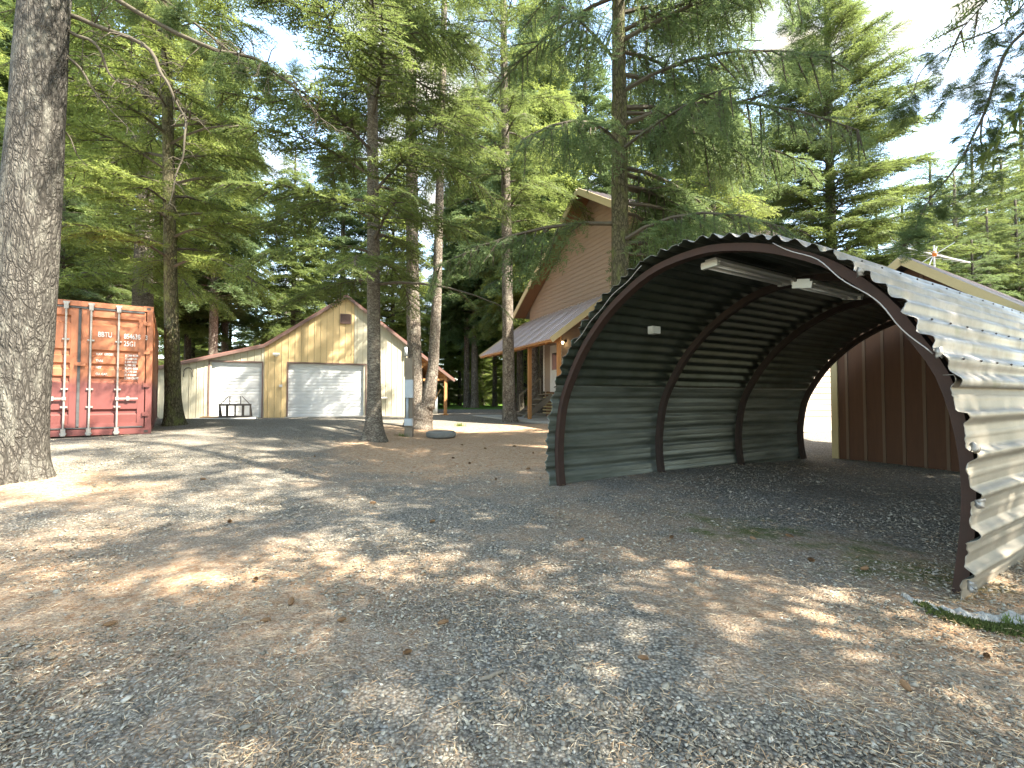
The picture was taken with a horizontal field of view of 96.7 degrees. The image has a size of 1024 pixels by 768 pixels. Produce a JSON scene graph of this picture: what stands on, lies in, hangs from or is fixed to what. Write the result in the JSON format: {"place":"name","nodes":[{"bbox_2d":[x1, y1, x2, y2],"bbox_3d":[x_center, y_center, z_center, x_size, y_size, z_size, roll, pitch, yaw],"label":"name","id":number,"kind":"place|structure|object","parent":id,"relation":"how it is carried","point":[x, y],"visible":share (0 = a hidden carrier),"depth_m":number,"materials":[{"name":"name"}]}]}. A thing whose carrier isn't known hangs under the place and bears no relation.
{"place":"outdoors","nodes":[
{"label":"outdoors","id":0,"kind":"place"},
{"bbox_2d":[0,403,1023,767],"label":"ground","id":1,"kind":"structure","parent":0,"point":[742,607],"depth_m":3.02,"materials":[{"name":"gravel"}]},
{"bbox_2d":[0,9,11,144],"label":"fir tree","id":2,"kind":"object","parent":1,"relation":"on","point":[3,97],"visible":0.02,"depth_m":21.87,"materials":[{"name":"green plant"}]},
{"bbox_2d":[0,101,71,299],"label":"fir tree","id":3,"kind":"object","parent":1,"relation":"on","point":[62,296],"visible":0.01,"depth_m":15.95,"materials":[{"name":"green plant"}]},
{"bbox_2d":[0,149,77,280],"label":"fir tree","id":4,"kind":"object","parent":1,"relation":"on","point":[62,259],"depth_m":21.31,"materials":[{"name":"green plant"}]},
{"bbox_2d":[0,0,95,270],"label":"fir tree","id":5,"kind":"object","parent":1,"relation":"on","point":[5,79],"visible":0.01,"depth_m":23.61,"materials":[{"name":"green plant"}]},
{"bbox_2d":[0,0,130,304],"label":"fir tree","id":6,"kind":"object","parent":1,"relation":"on","point":[72,208],"visible":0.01,"depth_m":26.59,"materials":[{"name":"green plant"}]},
{"bbox_2d":[58,172,131,304],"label":"fir tree","id":7,"kind":"object","parent":1,"relation":"on","point":[82,291],"visible":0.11,"depth_m":22.49,"materials":[{"name":"green plant"}]},
{"bbox_2d":[67,30,136,300],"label":"fir tree","id":8,"kind":"object","parent":1,"relation":"on","point":[112,188],"visible":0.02,"depth_m":30.34,"materials":[{"name":"green plant"}]},
{"bbox_2d":[50,299,158,436],"bbox_3d":[-10.999,-0.269,12.065,2.448,2.895,6.150,1,-2,-37],"label":"shipping container","id":9,"kind":"object","parent":1,"relation":"on","point":[105,374],"visible":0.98,"depth_m":9.92,"materials":[{"name":"metal"}]},
{"bbox_2d":[50,306,79,428],"bbox_3d":[-9.658,-0.353,9.353,1.070,2.585,0.050,1,-2,-37],"label":"door","id":10,"kind":"structure","parent":9,"relation":"in","point":[73,313],"depth_m":9.55,"materials":[{"name":"paint"}]},
{"bbox_2d":[79,308,145,427],"bbox_3d":[-8.770,-0.334,10.019,1.070,2.585,0.050,1,-2,-37],"label":"door","id":11,"kind":"structure","parent":9,"relation":"in","point":[103,394],"depth_m":9.99,"materials":[{"name":"paint"}]},
{"bbox_2d":[103,620,117,626],"bbox_3d":[-2.272,1.354,2.575,0.034,0.034,0.061,-42,-30,25],"label":"fir cone","id":12,"kind":"object","parent":1,"relation":"on","point":[110,623],"visible":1,"depth_m":2.57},
{"bbox_2d":[66,200,163,365],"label":"fir tree","id":13,"kind":"object","parent":1,"relation":"on","point":[122,290],"visible":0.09,"depth_m":23.93,"materials":[{"name":"green plant"}]},
{"bbox_2d":[0,0,281,417],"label":"fir tree","id":14,"kind":"object","parent":1,"relation":"on","point":[148,298],"visible":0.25,"depth_m":17.20,"materials":[{"name":"green plant"}]},
{"bbox_2d":[92,32,208,338],"bbox_3d":[-27.430,-11.856,33.630,9.018,28.471,8.943,-1,-2,27],"label":"fir tree","id":15,"kind":"object","parent":1,"relation":"on","point":[156,315],"visible":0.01,"depth_m":33.01,"materials":[{"name":"green plant"}]},
{"bbox_2d":[0,0,318,426],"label":"fir tree","id":16,"kind":"object","parent":1,"relation":"on","point":[168,241],"visible":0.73,"depth_m":12.74,"materials":[{"name":"green plant"}]},
{"bbox_2d":[0,0,360,485],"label":"pine tree","id":17,"kind":"object","parent":1,"relation":"on","point":[32,175],"visible":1,"depth_m":6.09,"materials":[{"name":"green plant"}]},
{"bbox_2d":[158,336,207,363],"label":"fir tree","id":18,"kind":"object","parent":1,"relation":"on","point":[160,353],"visible":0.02,"depth_m":67.34,"materials":[{"name":"green plant"}]},
{"bbox_2d":[158,333,231,364],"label":"fir tree","id":19,"kind":"object","parent":1,"relation":"on","point":[194,348],"visible":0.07,"depth_m":39.29,"materials":[{"name":"green plant"}]},
{"bbox_2d":[156,112,249,359],"bbox_3d":[-25.921,-10.381,36.535,8.116,25.624,8.049,-1,-2,18],"label":"fir tree","id":20,"kind":"object","parent":1,"relation":"on","point":[200,330],"visible":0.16,"depth_m":35.86,"materials":[{"name":"green plant"}]},
{"bbox_2d":[154,17,278,354],"bbox_3d":[-20.593,-11.431,31.325,8.202,27.416,8.526,0,-2,-13],"label":"fir tree","id":21,"kind":"object","parent":1,"relation":"on","point":[237,292],"visible":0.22,"depth_m":30.98,"materials":[{"name":"green plant"}]},
{"bbox_2d":[192,416,257,418],"bbox_3d":[-13.409,1.589,21.366,2.500,0.135,1.015,1,-2,-22],"label":"concrete slab","id":22,"kind":"object","parent":1,"relation":"on","point":[209,417],"visible":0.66,"depth_m":20.99,"materials":[{"name":"grey concrete"}]},
{"bbox_2d":[218,396,252,417],"bbox_3d":[-12.998,1.071,21.431,1.320,1.005,0.489,1,-2,-22],"label":"steel rack","id":23,"kind":"object","parent":22,"relation":"on","point":[234,415],"visible":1,"depth_m":21.22,"materials":[{"name":"metal"}]},
{"bbox_2d":[196,313,257,355],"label":"fir tree","id":24,"kind":"object","parent":1,"relation":"on","point":[241,335],"visible":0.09,"depth_m":41.97,"materials":[{"name":"green plant"}]},
{"bbox_2d":[212,617,250,627],"bbox_3d":[-1.609,1.369,2.608,0.196,0.008,0.016,1,-2,-36],"label":"stick","id":25,"kind":"object","parent":1,"relation":"on","point":[229,623],"visible":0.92,"depth_m":2.59,"materials":[{"name":"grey wood"}]},
{"bbox_2d":[182,99,286,352],"bbox_3d":[-23.951,-11.649,38.117,8.956,28.292,8.782,0,-2,-10],"label":"fir tree","id":26,"kind":"object","parent":1,"relation":"on","point":[226,327],"visible":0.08,"depth_m":38.26,"materials":[{"name":"green plant"}]},
{"bbox_2d":[232,293,267,346],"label":"fir tree","id":27,"kind":"object","parent":1,"relation":"on","point":[249,328],"visible":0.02,"depth_m":92.72,"materials":[{"name":"green plant"}]},
{"bbox_2d":[240,307,269,347],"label":"fir tree","id":28,"kind":"object","parent":1,"relation":"on","point":[248,342],"visible":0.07,"depth_m":43.84,"materials":[{"name":"green plant"}]},
{"bbox_2d":[260,617,270,621],"bbox_3d":[-1.418,1.355,2.617,0.054,0.030,0.029,12,-43,-42],"label":"fir cone","id":29,"kind":"object","parent":1,"relation":"on","point":[265,619],"visible":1,"depth_m":2.61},
{"bbox_2d":[266,283,303,363],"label":"fir tree","id":30,"kind":"object","parent":1,"relation":"on","point":[284,315],"visible":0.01,"depth_m":55.37,"materials":[{"name":"green plant"}]},
{"bbox_2d":[244,146,332,363],"bbox_3d":[-17.618,-8.305,36.274,6.764,21.353,6.707,1,-2,-28],"label":"fir tree","id":31,"kind":"object","parent":1,"relation":"on","point":[305,271],"visible":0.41,"depth_m":35.59,"materials":[{"name":"green plant"}]},
{"bbox_2d":[288,597,293,605],"bbox_3d":[-1.381,1.359,2.841,0.039,0.039,0.070,-40,16,-8],"label":"fir cone","id":32,"kind":"object","parent":1,"relation":"on","point":[290,600],"visible":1,"depth_m":2.83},
{"bbox_2d":[157,295,454,418],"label":"barn","id":33,"kind":"structure","parent":1,"relation":"on","point":[266,380],"depth_m":23.82,"materials":[{"name":"beige"}]},
{"bbox_2d":[211,362,261,417],"bbox_3d":[-13.702,0.308,22.635,2.240,2.770,0.018,1,-2,-22],"label":"roll up door","id":34,"kind":"structure","parent":33,"relation":"in","point":[235,379],"depth_m":22.64,"materials":[{"name":"metal"}]},
{"bbox_2d":[288,363,363,416],"bbox_3d":[-9.815,0.345,24.251,3.800,2.790,0.018,1,-2,-22],"label":"roll up door","id":35,"kind":"structure","parent":33,"relation":"in","point":[313,389],"depth_m":24.20,"materials":[{"name":"metal"}]},
{"bbox_2d":[337,616,345,621],"bbox_3d":[-0.983,1.357,2.626,0.050,0.028,0.027,-1,12,-24],"label":"fir cone","id":36,"kind":"object","parent":1,"relation":"on","point":[341,619],"visible":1,"depth_m":2.62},
{"bbox_2d":[296,101,389,364],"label":"fir tree","id":37,"kind":"object","parent":1,"relation":"on","point":[344,236],"visible":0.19,"depth_m":41.40,"materials":[{"name":"green plant"}]},
{"bbox_2d":[191,0,517,442],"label":"fir tree","id":38,"kind":"object","parent":1,"relation":"on","point":[373,69],"visible":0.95,"depth_m":11.20,"materials":[{"name":"green plant"}]},
{"bbox_2d":[354,143,430,351],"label":"fir tree","id":39,"kind":"object","parent":1,"relation":"on","point":[393,320],"visible":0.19,"depth_m":39.40,"materials":[{"name":"green plant"}]},
{"bbox_2d":[403,649,411,654],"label":"fir cone","id":40,"kind":"object","parent":1,"relation":"on","point":[406,651],"visible":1,"depth_m":2.29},
{"bbox_2d":[404,358,413,436],"bbox_3d":[-2.916,0.422,12.955,0.260,2.321,0.353,0,-2,0],"label":"utility post","id":41,"kind":"object","parent":1,"relation":"on","point":[409,401],"visible":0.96,"depth_m":12.90,"materials":[{"name":"grey wood"}]},
{"bbox_2d":[312,0,511,429],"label":"fir tree","id":42,"kind":"object","parent":1,"relation":"on","point":[424,400],"visible":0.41,"depth_m":15.26,"materials":[{"name":"green plant"}]},
{"bbox_2d":[395,253,449,401],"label":"fir tree","id":43,"kind":"object","parent":1,"relation":"on","point":[426,309],"visible":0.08,"depth_m":46.23,"materials":[{"name":"green plant"}]},
{"bbox_2d":[433,390,437,413],"bbox_3d":[-4.955,1.028,28.087,0.720,1.650,0.720,1,-2,-22],"label":"storage tank","id":44,"kind":"object","parent":1,"relation":"on","point":[435,410],"visible":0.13,"depth_m":27.93,"materials":[{"name":"white metal"}]},
{"bbox_2d":[420,295,454,406],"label":"fir tree","id":45,"kind":"object","parent":1,"relation":"on","point":[439,383],"visible":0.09,"depth_m":50.06,"materials":[{"name":"green plant"}]},
{"bbox_2d":[426,430,455,437],"bbox_3d":[-2.041,1.444,13.096,0.856,0.180,0.853,0,-2,0],"label":"tyre","id":46,"kind":"object","parent":1,"relation":"on","point":[441,434],"visible":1,"depth_m":12.77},
{"bbox_2d":[424,242,461,404],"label":"fir tree","id":47,"kind":"object","parent":1,"relation":"on","point":[431,302],"visible":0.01,"depth_m":59.88,"materials":[{"name":"green plant"}]},
{"bbox_2d":[438,618,448,624],"bbox_3d":[-0.394,1.359,2.602,0.062,0.034,0.034,-3,4,-20],"label":"fir cone","id":48,"kind":"object","parent":1,"relation":"on","point":[442,621],"visible":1,"depth_m":2.59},
{"bbox_2d":[438,314,463,405],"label":"fir tree","id":49,"kind":"object","parent":1,"relation":"on","point":[450,393],"visible":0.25,"depth_m":55.67,"materials":[{"name":"green plant"}]},
{"bbox_2d":[438,357,479,404],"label":"fir tree","id":50,"kind":"object","parent":1,"relation":"on","point":[462,376],"visible":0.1,"depth_m":59.51,"materials":[{"name":"green plant"}]},
{"bbox_2d":[421,133,499,407],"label":"fir tree","id":51,"kind":"object","parent":1,"relation":"on","point":[455,330],"visible":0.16,"depth_m":44.94,"materials":[{"name":"green plant"}]},
{"bbox_2d":[439,243,486,405],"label":"fir tree","id":52,"kind":"object","parent":1,"relation":"on","point":[455,358],"visible":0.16,"depth_m":55.13,"materials":[{"name":"green plant"}]},
{"bbox_2d":[425,74,501,407],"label":"fir tree","id":53,"kind":"object","parent":1,"relation":"on","point":[450,297],"visible":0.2,"depth_m":43.87,"materials":[{"name":"green plant"}]},
{"bbox_2d":[456,698,498,703],"bbox_3d":[-0.146,1.352,1.940,0.180,0.010,0.017,0,-2,-8],"label":"stick","id":54,"kind":"object","parent":1,"relation":"on","point":[477,701],"visible":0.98,"depth_m":1.94,"materials":[{"name":"grey wood"}]},
{"bbox_2d":[460,330,500,405],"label":"fir tree","id":55,"kind":"object","parent":1,"relation":"on","point":[484,347],"visible":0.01,"depth_m":51.81,"materials":[{"name":"green plant"}]},
{"bbox_2d":[461,347,502,404],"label":"fir tree","id":56,"kind":"object","parent":1,"relation":"on","point":[491,364],"visible":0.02,"depth_m":59.05,"materials":[{"name":"green plant"}]},
{"bbox_2d":[470,343,497,405],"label":"fir tree","id":57,"kind":"object","parent":1,"relation":"on","point":[481,385],"visible":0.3,"depth_m":57.37,"materials":[{"name":"green plant"}]},
{"bbox_2d":[470,357,501,404],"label":"fir tree","id":58,"kind":"object","parent":1,"relation":"on","point":[486,382],"visible":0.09,"depth_m":61.63,"materials":[{"name":"green plant"}]},
{"bbox_2d":[478,669,503,680],"bbox_3d":[-0.095,1.351,2.112,0.132,0.021,0.025,1,-2,-36],"label":"stick","id":59,"kind":"object","parent":1,"relation":"on","point":[490,675],"visible":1,"depth_m":2.10,"materials":[{"name":"grey wood"}]},
{"bbox_2d":[460,129,523,410],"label":"fir tree","id":60,"kind":"object","parent":1,"relation":"on","point":[482,273],"visible":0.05,"depth_m":33.84,"materials":[{"name":"green plant"}]},
{"bbox_2d":[481,337,515,405],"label":"fir tree","id":61,"kind":"object","parent":1,"relation":"on","point":[499,396],"visible":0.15,"depth_m":53.52,"materials":[{"name":"green plant"}]},
{"bbox_2d":[490,335,523,402],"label":"fir tree","id":62,"kind":"object","parent":1,"relation":"on","point":[499,389],"visible":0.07,"depth_m":50.34,"materials":[{"name":"green plant"}]},
{"bbox_2d":[423,0,593,421],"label":"fir tree","id":63,"kind":"object","parent":1,"relation":"on","point":[519,117],"visible":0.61,"depth_m":19.04,"materials":[{"name":"green plant"}]},
{"bbox_2d":[473,415,548,423],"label":"porch slab","id":64,"kind":"structure","parent":1,"relation":"on","point":[540,419],"depth_m":21.24,"materials":[{"name":"concrete"}]},
{"bbox_2d":[496,351,526,406],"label":"fir tree","id":65,"kind":"object","parent":1,"relation":"on","point":[524,376],"visible":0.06,"depth_m":47.64,"materials":[{"name":"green plant"}]},
{"bbox_2d":[0,430,1023,767],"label":"fallen needles","id":66,"kind":"object","parent":1,"relation":"on","point":[494,648],"visible":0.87,"depth_m":2.23,"materials":[{"name":"plant"}]},
{"bbox_2d":[471,0,591,412],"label":"fir tree","id":67,"kind":"object","parent":1,"relation":"on","point":[535,369],"visible":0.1,"depth_m":30.35,"materials":[{"name":"green plant"}]},
{"bbox_2d":[480,18,598,412],"bbox_3d":[2.055,-11.078,30.349,8.339,26.724,9.065,0,-2,-10],"label":"fir tree","id":68,"kind":"object","parent":1,"relation":"on","point":[519,293],"visible":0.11,"depth_m":29.06,"materials":[{"name":"green plant"}]},
{"bbox_2d":[567,33,636,198],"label":"fir tree","id":69,"kind":"object","parent":1,"relation":"on","point":[597,108],"visible":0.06,"depth_m":33.44,"materials":[{"name":"green plant"}]},
{"bbox_2d":[596,92,662,198],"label":"fir tree","id":70,"kind":"object","parent":1,"relation":"on","point":[638,164],"visible":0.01,"depth_m":35.72,"materials":[{"name":"green plant"}]},
{"bbox_2d":[638,655,648,659],"bbox_3d":[0.646,1.349,2.243,0.051,0.028,0.028,-6,-23,23],"label":"fir cone","id":71,"kind":"object","parent":1,"relation":"on","point":[642,657],"visible":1,"depth_m":2.24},
{"bbox_2d":[422,0,879,303],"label":"spruce tree","id":72,"kind":"object","parent":1,"relation":"on","point":[686,129],"visible":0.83,"depth_m":9.51,"materials":[{"name":"green plant"}]},
{"bbox_2d":[643,97,690,191],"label":"fir tree","id":73,"kind":"object","parent":1,"relation":"on","point":[664,170],"visible":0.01,"depth_m":37.47,"materials":[{"name":"green plant"}]},
{"bbox_2d":[479,188,885,431],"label":"house","id":74,"kind":"structure","parent":1,"relation":"on","point":[556,307],"depth_m":20.55,"materials":[{"name":"wood"}]},
{"bbox_2d":[550,345,561,391],"bbox_3d":[2.168,-0.783,22.779,0.095,2.350,1.100,1,-2,-23],"label":"door","id":75,"kind":"structure","parent":74,"relation":"in","point":[553,370],"depth_m":22.92,"materials":[{"name":"white paint"}]},
{"bbox_2d":[660,65,783,231],"bbox_3d":[9.747,-6.478,21.826,8.180,18.003,8.356,0,-2,0],"label":"fir tree","id":76,"kind":"object","parent":1,"relation":"on","point":[748,210],"visible":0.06,"depth_m":21.06,"materials":[{"name":"green plant"}]},
{"bbox_2d":[673,58,772,230],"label":"fir tree","id":77,"kind":"object","parent":1,"relation":"on","point":[745,192],"visible":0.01,"depth_m":34.33,"materials":[{"name":"green plant"}]},
{"bbox_2d":[738,108,809,241],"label":"fir tree","id":78,"kind":"object","parent":1,"relation":"on","point":[755,189],"visible":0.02,"depth_m":39.77,"materials":[{"name":"green plant"}]},
{"bbox_2d":[545,232,1023,599],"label":"arch shelter","id":79,"kind":"object","parent":1,"relation":"on","point":[675,357],"visible":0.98,"depth_m":6.59,"materials":[{"name":"metal"}]},
{"bbox_2d":[701,257,796,286],"bbox_3d":[2.803,-1.302,5.333,1.550,0.102,0.240,1,-2,-31],"label":"strip light","id":80,"kind":"object","parent":79,"relation":"attached to","point":[743,270],"visible":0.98,"depth_m":5.23,"materials":[{"name":"white paint"}]},
{"bbox_2d":[792,279,863,299],"bbox_3d":[3.577,-1.059,5.133,1.150,0.129,0.238,1,-2,-31],"label":"strip light","id":81,"kind":"object","parent":79,"relation":"attached to","point":[824,288],"visible":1,"depth_m":5.02,"materials":[{"name":"white paint"}]},
{"bbox_2d":[860,566,868,569],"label":"fir cone","id":82,"kind":"object","parent":1,"relation":"on","point":[864,568],"visible":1,"depth_m":3.41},
{"bbox_2d":[745,0,1003,269],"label":"fir tree","id":83,"kind":"object","parent":1,"relation":"on","point":[866,79],"visible":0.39,"depth_m":22.61,"materials":[{"name":"green plant"}]},
{"bbox_2d":[859,208,895,255],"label":"fir tree","id":84,"kind":"object","parent":1,"relation":"on","point":[873,248],"depth_m":45.07,"materials":[{"name":"green plant"}]},
{"bbox_2d":[864,182,946,260],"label":"fir tree","id":85,"kind":"object","parent":1,"relation":"on","point":[883,217],"visible":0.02,"depth_m":38.41,"materials":[{"name":"green plant"}]},
{"bbox_2d":[899,679,911,691],"bbox_3d":[1.750,1.341,2.020,0.034,0.033,0.061,-30,-1,11],"label":"fir cone","id":86,"kind":"object","parent":1,"relation":"on","point":[905,684],"visible":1,"depth_m":2.01,"materials":[{"name":"plant"}]},
{"bbox_2d":[886,235,952,268],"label":"fir tree","id":87,"kind":"object","parent":1,"relation":"on","point":[923,244],"visible":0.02,"depth_m":26.95,"materials":[{"name":"green plant"}]},
{"bbox_2d":[830,257,1023,471],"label":"shed","id":88,"kind":"structure","parent":1,"relation":"on","point":[888,404],"depth_m":9.27,"materials":[{"name":"metal"}]},
{"bbox_2d":[877,237,969,266],"bbox_3d":[8.534,-2.682,9.704,2.667,0.629,0.969,0,-2,-16],"label":"tv antenna","id":89,"kind":"object","parent":88,"relation":"on","point":[934,253],"visible":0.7,"depth_m":9.57,"materials":[{"name":"metal"}]},
{"bbox_2d":[875,147,1009,290],"bbox_3d":[29.233,-6.604,30.978,10.232,18.686,9.908,1,-2,-24],"label":"fir tree","id":90,"kind":"object","parent":1,"relation":"on","point":[925,177],"visible":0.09,"depth_m":31.04,"materials":[{"name":"green plant"}]},
{"bbox_2d":[874,0,1023,263],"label":"spruce tree","id":91,"kind":"object","parent":1,"relation":"on","point":[909,236],"visible":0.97,"depth_m":5.71,"materials":[{"name":"green plant"}]},
{"bbox_2d":[901,592,1023,624],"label":"concrete edge","id":92,"kind":"object","parent":1,"relation":"on","point":[982,615],"visible":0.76,"depth_m":2.69,"materials":[{"name":"concrete"}]},
{"bbox_2d":[1001,611,1023,623],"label":"grass tuft","id":93,"kind":"object","parent":92,"relation":"on","point":[1007,618],"visible":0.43,"depth_m":2.61,"materials":[{"name":"plant"}]},
{"bbox_2d":[918,165,1012,284],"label":"fir tree","id":94,"kind":"object","parent":1,"relation":"on","point":[941,242],"visible":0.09,"depth_m":26.92,"materials":[{"name":"green plant"}]},
{"bbox_2d":[913,599,1023,641],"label":"moss","id":95,"kind":"object","parent":1,"relation":"on","point":[992,626],"visible":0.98,"depth_m":2.58,"materials":[{"name":"plant"}]},
{"bbox_2d":[927,142,1018,270],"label":"fir tree","id":96,"kind":"object","parent":1,"relation":"on","point":[995,193],"visible":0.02,"depth_m":36.37,"materials":[{"name":"green plant"}]},
{"bbox_2d":[943,233,1022,298],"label":"fir tree","id":97,"kind":"object","parent":1,"relation":"on","point":[972,276],"visible":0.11,"depth_m":21.89,"materials":[{"name":"green plant"}]},
{"bbox_2d":[948,205,1023,301],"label":"fir tree","id":98,"kind":"object","parent":1,"relation":"on","point":[1012,279],"visible":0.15,"depth_m":23.92,"materials":[{"name":"green plant"}]},
{"bbox_2d":[983,652,990,658],"bbox_3d":[2.361,1.349,2.264,0.027,0.027,0.049,2,3,37],"label":"fir cone","id":99,"kind":"object","parent":1,"relation":"on","point":[986,655],"visible":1,"depth_m":2.26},
{"bbox_2d":[953,114,1023,273],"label":"fir tree","id":100,"kind":"object","parent":1,"relation":"on","point":[1012,139],"visible":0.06,"depth_m":33.58,"materials":[{"name":"green plant"}]},
{"bbox_2d":[959,152,1023,287],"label":"fir tree","id":101,"kind":"object","parent":1,"relation":"on","point":[1000,192],"visible":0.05,"depth_m":30.22,"materials":[{"name":"green plant"}]},
{"bbox_2d":[974,193,1023,300],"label":"fir tree","id":102,"kind":"object","parent":1,"relation":"on","point":[1017,259],"visible":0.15,"depth_m":24.16,"materials":[{"name":"green plant"}]},
{"bbox_2d":[974,138,1023,297],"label":"fir tree","id":103,"kind":"object","parent":1,"relation":"on","point":[1014,184],"visible":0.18,"depth_m":26.85,"materials":[{"name":"green plant"}]},
{"bbox_2d":[974,86,1023,173],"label":"fir tree","id":104,"kind":"object","parent":1,"relation":"on","point":[1020,110],"visible":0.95,"depth_m":5.37,"materials":[{"name":"green plant"}]},
{"bbox_2d":[1006,158,1023,264],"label":"fir tree","id":105,"kind":"object","parent":1,"relation":"on","point":[1020,206],"visible":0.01,"depth_m":31.73,"materials":[{"name":"green plant"}]},
{"bbox_2d":[73,0,1023,379],"label":"sky","id":106,"kind":"structure","parent":0,"point":[926,16],"materials":[{"name":"white"}]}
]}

